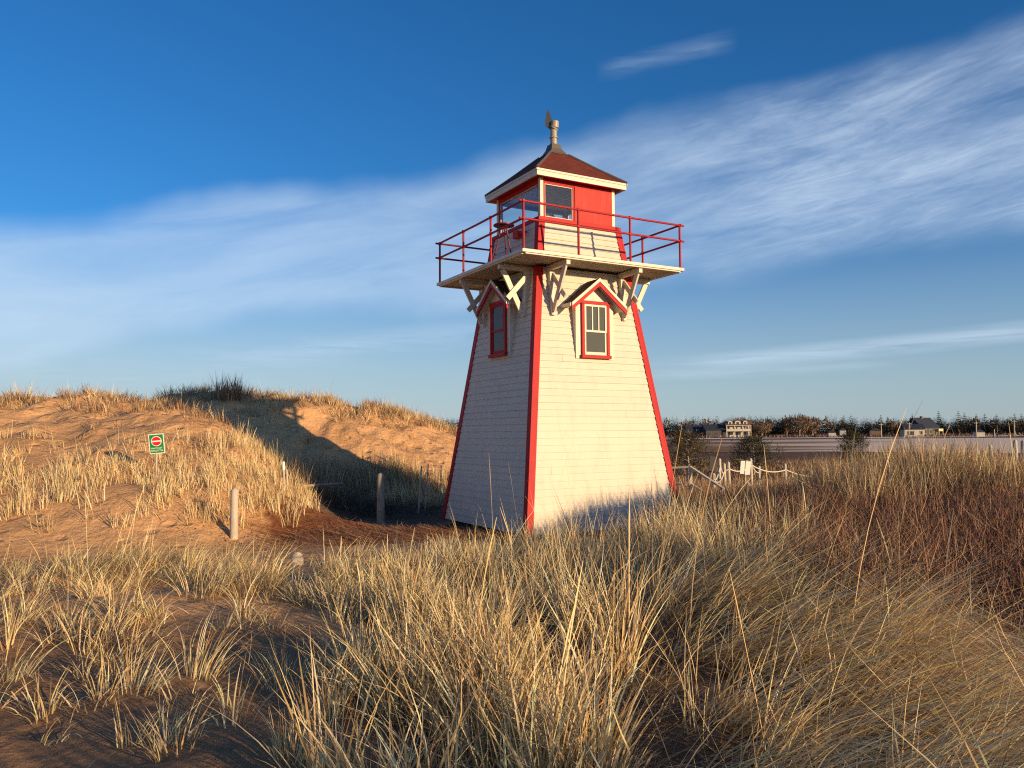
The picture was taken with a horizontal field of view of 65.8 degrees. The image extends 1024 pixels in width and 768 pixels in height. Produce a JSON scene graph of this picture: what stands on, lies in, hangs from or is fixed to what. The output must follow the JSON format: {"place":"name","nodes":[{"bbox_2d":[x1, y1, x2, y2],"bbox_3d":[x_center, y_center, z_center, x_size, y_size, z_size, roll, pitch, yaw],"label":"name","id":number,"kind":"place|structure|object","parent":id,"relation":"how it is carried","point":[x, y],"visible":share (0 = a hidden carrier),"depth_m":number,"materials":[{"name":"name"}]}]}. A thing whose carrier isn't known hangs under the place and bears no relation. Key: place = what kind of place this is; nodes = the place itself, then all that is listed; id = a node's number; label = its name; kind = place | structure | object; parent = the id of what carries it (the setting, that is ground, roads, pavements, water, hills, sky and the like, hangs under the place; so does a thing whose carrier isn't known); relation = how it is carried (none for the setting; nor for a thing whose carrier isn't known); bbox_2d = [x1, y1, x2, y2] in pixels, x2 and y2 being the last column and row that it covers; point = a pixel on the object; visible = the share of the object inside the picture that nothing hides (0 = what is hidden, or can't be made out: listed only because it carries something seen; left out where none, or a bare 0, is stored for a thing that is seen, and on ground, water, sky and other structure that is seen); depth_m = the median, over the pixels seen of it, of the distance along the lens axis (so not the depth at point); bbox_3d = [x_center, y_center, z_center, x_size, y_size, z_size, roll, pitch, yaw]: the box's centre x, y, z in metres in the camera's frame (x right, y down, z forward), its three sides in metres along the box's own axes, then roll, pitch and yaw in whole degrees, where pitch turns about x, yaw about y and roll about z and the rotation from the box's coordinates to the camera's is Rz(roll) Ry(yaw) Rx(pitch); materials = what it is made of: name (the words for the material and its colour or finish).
{"place":"outdoors","nodes":[
{"label":"outdoors","id":0,"kind":"place"},
{"bbox_2d":[0,391,1023,767],"bbox_3d":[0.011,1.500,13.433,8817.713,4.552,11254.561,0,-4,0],"label":"ground","id":1,"kind":"structure","parent":0,"point":[90,743],"depth_m":6.61,"materials":[{"name":"brown sand"}]},
{"bbox_2d":[0,605,98,683],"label":"grass tuft","id":2,"kind":"object","parent":1,"relation":"on","point":[13,669],"visible":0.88,"depth_m":4.89,"materials":[{"name":"beige plant"}]},
{"bbox_2d":[12,582,113,630],"bbox_3d":[-3.549,1.754,6.349,0.923,0.430,0.777,2,-4,-31],"label":"grass tuft","id":3,"kind":"object","parent":1,"relation":"on","point":[85,615],"visible":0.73,"depth_m":6.33,"materials":[{"name":"beige plant"}]},
{"bbox_2d":[87,636,147,663],"bbox_3d":[-2.669,1.805,5.336,0.360,0.266,0.343,0,-4,-13],"label":"grass tuft","id":4,"kind":"object","parent":1,"relation":"on","point":[111,652],"visible":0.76,"depth_m":5.33,"materials":[{"name":"beige plant"}]},
{"bbox_2d":[97,632,199,696],"bbox_3d":[-2.099,1.646,4.654,0.658,0.318,0.641,-2,-4,30],"label":"grass tuft","id":5,"kind":"object","parent":1,"relation":"on","point":[141,676],"visible":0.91,"depth_m":4.61,"materials":[{"name":"beige plant"}]},
{"bbox_2d":[148,433,164,480],"bbox_3d":[-7.339,1.610,16.343,0.331,1.182,0.080,0,-4,-8],"label":"sign","id":6,"kind":"object","parent":1,"relation":"on","point":[156,445],"visible":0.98,"depth_m":16.34,"materials":[{"name":"green metal"}]},
{"bbox_2d":[129,689,220,766],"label":"grass tuft","id":7,"kind":"object","parent":1,"relation":"on","point":[164,743],"visible":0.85,"depth_m":3.74,"materials":[{"name":"beige plant"}]},
{"bbox_2d":[0,494,365,721],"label":"sand debris","id":8,"kind":"object","parent":1,"relation":"on","point":[96,682],"visible":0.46,"depth_m":8.36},
{"bbox_2d":[155,611,269,684],"bbox_3d":[-1.808,1.606,4.939,0.776,0.478,0.644,0,-4,0],"label":"grass tuft","id":9,"kind":"object","parent":1,"relation":"on","point":[210,661],"visible":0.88,"depth_m":4.88,"materials":[{"name":"beige plant"}]},
{"bbox_2d":[0,370,457,534],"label":"dune grass","id":10,"kind":"structure","parent":1,"relation":"on","point":[395,473],"depth_m":19.64,"materials":[{"name":"beige plant"}]},
{"bbox_2d":[230,488,237,539],"bbox_3d":[-4.960,2.377,14.132,0.143,1.030,0.143,0,-4,0],"label":"post","id":11,"kind":"object","parent":1,"relation":"on","point":[234,512],"visible":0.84,"depth_m":14.08,"materials":[{"name":"grey wood"}]},
{"bbox_2d":[226,629,335,694],"bbox_3d":[-1.362,1.688,4.872,0.777,0.430,0.694,3,-5,-41],"label":"grass tuft","id":12,"kind":"object","parent":1,"relation":"on","point":[278,677],"visible":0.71,"depth_m":4.77,"materials":[{"name":"beige plant"}]},
{"bbox_2d":[282,461,284,486],"bbox_3d":[-5.054,2.069,17.506,0.077,0.707,0.064,-2,-4,22],"label":"stake","id":13,"kind":"object","parent":1,"relation":"on","point":[283,465],"visible":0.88,"depth_m":17.50,"materials":[{"name":"grey wood"}]},
{"bbox_2d":[286,469,287,486],"bbox_3d":[-4.998,2.179,17.601,0.065,0.562,0.040,0,-4,0],"label":"stake","id":14,"kind":"object","parent":1,"relation":"on","point":[286,477],"visible":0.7,"depth_m":17.59,"materials":[{"name":"brown wood"}]},
{"bbox_2d":[248,700,334,767],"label":"grass tuft","id":15,"kind":"object","parent":1,"relation":"on","point":[286,746],"visible":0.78,"depth_m":3.61,"materials":[{"name":"beige plant"}]},
{"bbox_2d":[290,552,303,565],"bbox_3d":[-2.925,2.448,10.770,0.179,0.318,0.179,0,-4,0],"label":"post","id":16,"kind":"object","parent":1,"relation":"on","point":[300,558],"visible":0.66,"depth_m":10.72,"materials":[{"name":"grey wood"}]},
{"bbox_2d":[297,482,343,486],"bbox_3d":[-4.726,2.490,19.485,1.252,0.091,0.069,3,-5,-40],"label":"fallen rail","id":17,"kind":"object","parent":1,"relation":"on","point":[327,484],"visible":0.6,"depth_m":19.55,"materials":[{"name":"grey wood"}]},
{"bbox_2d":[325,454,328,487],"bbox_3d":[-4.787,2.526,20.385,0.151,1.444,0.044,0,-4,0],"label":"stake","id":18,"kind":"object","parent":1,"relation":"on","point":[327,469],"visible":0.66,"depth_m":20.39,"materials":[{"name":"grey wood"}]},
{"bbox_2d":[377,473,384,525],"bbox_3d":[-2.949,2.653,17.771,0.179,1.314,0.179,0,-4,0],"label":"post","id":19,"kind":"object","parent":1,"relation":"on","point":[380,500],"visible":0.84,"depth_m":17.71,"materials":[{"name":"grey wood"}]},
{"bbox_2d":[417,466,421,512],"bbox_3d":[-2.342,2.735,20.070,0.132,1.310,0.040,0,-4,0],"label":"stake","id":20,"kind":"object","parent":1,"relation":"on","point":[419,488],"visible":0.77,"depth_m":20.06,"materials":[{"name":"grey wood"}]},
{"bbox_2d":[424,463,428,509],"bbox_3d":[-2.213,2.721,20.472,0.127,1.331,0.032,0,-4,0],"label":"stake","id":21,"kind":"object","parent":1,"relation":"on","point":[426,486],"visible":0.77,"depth_m":20.46,"materials":[{"name":"grey wood"}]},
{"bbox_2d":[440,465,441,502],"bbox_3d":[-1.925,2.768,21.371,0.057,1.153,0.032,0,-4,0],"label":"stake","id":22,"kind":"object","parent":1,"relation":"on","point":[440,480],"visible":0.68,"depth_m":21.37,"materials":[{"name":"grey wood"}]},
{"bbox_2d":[1,473,1018,767],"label":"straw litter","id":23,"kind":"object","parent":1,"relation":"on","point":[335,541],"visible":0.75,"depth_m":14.80,"materials":[{"name":"brown plant"}]},
{"bbox_2d":[0,404,1023,767],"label":"marram grass","id":24,"kind":"structure","parent":1,"relation":"on","point":[474,652],"depth_m":4.88,"materials":[{"name":"beige plant"}]},
{"bbox_2d":[435,110,683,534],"bbox_3d":[0.963,-1.372,17.485,4.050,9.600,3.968,2,-4,-29],"label":"lighthouse","id":25,"kind":"object","parent":1,"relation":"on","point":[559,365],"visible":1,"depth_m":16.25,"materials":[{"name":"white paint"}]},
{"bbox_2d":[493,222,513,259],"bbox_3d":[-0.110,-2.879,16.461,0.537,0.870,0.552,2,-4,-29],"label":"stand","id":26,"kind":"object","parent":25,"relation":"on","point":[499,225],"visible":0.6,"depth_m":16.48,"materials":[{"name":"red metal"}]},
{"bbox_2d":[499,182,538,232],"bbox_3d":[0.149,-3.768,17.184,0.042,0.763,1.744,2,-4,-29],"label":"lantern window","id":27,"kind":"structure","parent":25,"relation":"in","point":[525,190],"depth_m":17.45,"materials":[{"name":"white paint"}]},
{"bbox_2d":[513,230,527,239],"bbox_3d":[0.192,-3.167,16.638,0.120,0.150,0.522,2,-4,-29],"label":"junction box","id":28,"kind":"object","parent":25,"relation":"attached to","point":[517,234],"visible":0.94,"depth_m":16.69,"materials":[{"name":"red paint"}]},
{"bbox_2d":[502,204,564,231],"bbox_3d":[0.498,-3.693,18.427,1.744,0.763,0.042,2,-4,-29],"label":"lantern window","id":29,"kind":"structure","parent":25,"relation":"in","point":[503,205],"depth_m":18.39,"materials":[{"name":"white paint"}]},
{"bbox_2d":[545,213,554,216],"bbox_3d":[0.809,-3.502,17.251,0.277,0.399,0.276,0,-4,0],"label":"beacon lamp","id":30,"kind":"object","parent":25,"relation":"on","point":[550,214],"visible":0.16,"depth_m":17.16,"materials":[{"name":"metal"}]},
{"bbox_2d":[543,181,574,220],"bbox_3d":[0.976,-3.810,16.602,0.782,0.763,0.042,2,-4,-29],"label":"lantern window","id":31,"kind":"structure","parent":25,"relation":"in","point":[544,183],"depth_m":16.69,"materials":[{"name":"white paint"}]},
{"bbox_2d":[276,450,1023,642],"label":"bare brush","id":32,"kind":"object","parent":1,"relation":"on","point":[1003,520],"visible":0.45,"depth_m":8.20,"materials":[{"name":"brown plant"}]},
{"bbox_2d":[666,428,719,479],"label":"evergreen shrub","id":33,"kind":"object","parent":1,"relation":"on","point":[684,455],"visible":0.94,"depth_m":45.60,"materials":[{"name":"green plant"}]},
{"bbox_2d":[682,423,709,436],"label":"dark cottage","id":34,"kind":"structure","parent":1,"relation":"on","point":[691,428],"depth_m":326.61,"materials":[{"name":"grey"}]},
{"bbox_2d":[672,466,724,499],"bbox_3d":[4.972,2.818,21.022,1.528,1.266,0.272,-4,-5,43],"label":"handrail","id":35,"kind":"object","parent":1,"relation":"on","point":[702,475],"visible":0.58,"depth_m":21.16,"materials":[{"name":"brown wood"}]},
{"bbox_2d":[708,456,715,488],"bbox_3d":[6.265,2.960,24.862,0.350,1.379,0.030,0,-4,0],"label":"leaning board","id":36,"kind":"object","parent":1,"relation":"on","point":[712,461],"visible":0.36,"depth_m":24.87,"materials":[{"name":"grey wood"}]},
{"bbox_2d":[701,422,725,436],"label":"dark house","id":37,"kind":"structure","parent":1,"relation":"on","point":[716,430],"depth_m":321.67,"materials":[{"name":"grey"}]},
{"bbox_2d":[433,414,1023,438],"bbox_3d":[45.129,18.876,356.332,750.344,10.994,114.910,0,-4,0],"label":"woods","id":38,"kind":"object","parent":1,"relation":"on","point":[864,430],"visible":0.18,"depth_m":355.14,"materials":[{"name":"green plant"}]},
{"bbox_2d":[448,424,1023,638],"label":"field grass","id":39,"kind":"structure","parent":1,"relation":"on","point":[741,476],"depth_m":22.90,"materials":[{"name":"brown plant"}]},
{"bbox_2d":[724,421,750,436],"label":"inn","id":40,"kind":"structure","parent":1,"relation":"on","point":[735,428],"depth_m":321.32,"materials":[{"name":"white paint"}]},
{"bbox_2d":[740,460,750,484],"bbox_3d":[6.860,2.910,23.251,0.335,1.358,0.069,0,-4,0],"label":"notice board","id":41,"kind":"object","parent":1,"relation":"on","point":[746,467],"visible":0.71,"depth_m":23.25,"materials":[{"name":"white wood"}]},
{"bbox_2d":[723,432,789,477],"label":"evergreen shrub","id":42,"kind":"object","parent":1,"relation":"on","point":[749,445],"visible":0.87,"depth_m":49.59,"materials":[{"name":"green plant"}]},
{"bbox_2d":[712,458,810,492],"bbox_3d":[7.609,3.181,25.864,1.683,1.611,7.360,-4,-5,42],"label":"rope fence","id":43,"kind":"object","parent":1,"relation":"on","point":[723,477],"visible":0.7,"depth_m":25.45,"materials":[{"name":"brown wood"}]},
{"bbox_2d":[749,422,774,434],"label":"bare tree","id":44,"kind":"object","parent":1,"relation":"on","point":[760,428],"visible":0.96,"depth_m":328.77,"materials":[{"name":"brown plant"}]},
{"bbox_2d":[775,417,792,434],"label":"bare tree","id":45,"kind":"object","parent":1,"relation":"on","point":[782,424],"visible":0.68,"depth_m":344.03,"materials":[{"name":"brown plant"}]},
{"bbox_2d":[783,414,811,435],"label":"bare tree","id":46,"kind":"object","parent":1,"relation":"on","point":[797,426],"visible":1,"depth_m":334.04,"materials":[{"name":"brown plant"}]},
{"bbox_2d":[802,416,821,434],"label":"bare tree","id":47,"kind":"object","parent":1,"relation":"on","point":[817,421],"visible":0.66,"depth_m":340.06,"materials":[{"name":"brown plant"}]},
{"bbox_2d":[827,430,835,436],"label":"shed","id":48,"kind":"structure","parent":1,"relation":"on","point":[832,433],"depth_m":317.28,"materials":[{"name":"white paint"}]},
{"bbox_2d":[839,428,845,435],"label":"shed","id":49,"kind":"structure","parent":1,"relation":"on","point":[841,431],"depth_m":329.42,"materials":[{"name":"white paint"}]},
{"bbox_2d":[682,434,1022,438],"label":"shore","id":50,"kind":"structure","parent":1,"relation":"on","point":[867,437],"depth_m":298.61,"materials":[{"name":"sand"}]},
{"bbox_2d":[830,427,876,464],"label":"evergreen shrub","id":51,"kind":"object","parent":1,"relation":"on","point":[849,436],"visible":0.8,"depth_m":61.63,"materials":[{"name":"green plant"}]},
{"bbox_2d":[869,428,880,435],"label":"shed","id":52,"kind":"structure","parent":1,"relation":"on","point":[874,431],"depth_m":317.39,"materials":[{"name":"brown"}]},
{"bbox_2d":[878,415,885,433],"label":"spruce tree","id":53,"kind":"object","parent":1,"relation":"on","point":[881,422],"visible":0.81,"depth_m":348.82,"materials":[{"name":"green plant"}]},
{"bbox_2d":[885,416,892,433],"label":"spruce tree","id":54,"kind":"object","parent":1,"relation":"on","point":[889,429],"visible":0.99,"depth_m":351.10,"materials":[{"name":"green plant"}]},
{"bbox_2d":[900,424,924,436],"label":"white cottage","id":55,"kind":"structure","parent":1,"relation":"on","point":[904,428],"depth_m":311.82,"materials":[{"name":"paint"}]},
{"bbox_2d":[906,416,942,435],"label":"gabled house","id":56,"kind":"structure","parent":1,"relation":"on","point":[930,425],"depth_m":318.49,"materials":[{"name":"grey"}]},
{"bbox_2d":[936,410,945,432],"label":"spruce tree","id":57,"kind":"object","parent":1,"relation":"on","point":[938,413],"visible":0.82,"depth_m":351.13,"materials":[{"name":"green plant"}]},
{"bbox_2d":[950,413,964,434],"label":"spruce tree","id":58,"kind":"object","parent":1,"relation":"on","point":[958,424],"visible":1,"depth_m":347.35,"materials":[{"name":"green plant"}]},
{"bbox_2d":[960,414,970,432],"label":"spruce tree","id":59,"kind":"object","parent":1,"relation":"on","point":[964,421],"visible":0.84,"depth_m":355.21,"materials":[{"name":"green plant"}]},
{"bbox_2d":[971,416,980,430],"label":"spruce tree","id":60,"kind":"object","parent":1,"relation":"on","point":[974,427],"visible":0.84,"depth_m":349.37,"materials":[{"name":"green plant"}]},
{"bbox_2d":[973,429,984,436],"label":"shed","id":61,"kind":"structure","parent":1,"relation":"on","point":[981,433],"depth_m":299.35,"materials":[{"name":"white paint"}]},
{"bbox_2d":[980,413,990,432],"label":"spruce tree","id":62,"kind":"object","parent":1,"relation":"on","point":[985,427],"visible":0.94,"depth_m":351.13,"materials":[{"name":"green plant"}]},
{"bbox_2d":[991,414,1003,432],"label":"spruce tree","id":63,"kind":"object","parent":1,"relation":"on","point":[1000,426],"visible":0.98,"depth_m":348.13,"materials":[{"name":"green plant"}]},
{"bbox_2d":[1006,414,1021,432],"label":"spruce tree","id":64,"kind":"object","parent":1,"relation":"on","point":[1016,428],"visible":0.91,"depth_m":349.46,"materials":[{"name":"green plant"}]},
{"bbox_2d":[1013,440,1018,464],"bbox_3d":[15.852,2.466,24.888,0.128,1.414,0.128,0,-4,0],"label":"field post","id":65,"kind":"object","parent":1,"relation":"on","point":[1015,445],"visible":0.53,"depth_m":24.87,"materials":[{"name":"grey wood"}]},
{"bbox_2d":[1021,440,1023,457],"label":"field post","id":66,"kind":"object","parent":1,"relation":"on","point":[1022,443],"visible":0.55,"depth_m":24.38,"materials":[{"name":"grey wood"}]},
{"bbox_2d":[0,0,1023,430],"label":"sky","id":67,"kind":"structure","parent":0,"point":[266,191],"materials":[{"name":"blue"}]},
{"bbox_2d":[725,417,753,423],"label":"bare tree","id":68,"kind":"object","parent":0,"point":[742,418],"visible":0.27,"depth_m":350.85,"materials":[{"name":"brown plant"}]},
{"bbox_2d":[666,438,1023,452],"bbox_3d":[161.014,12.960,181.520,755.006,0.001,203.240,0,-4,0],"label":"water","id":69,"kind":"structure","parent":0,"point":[797,445],"depth_m":164.56,"materials":[{"name":"liquid"}]}
]}

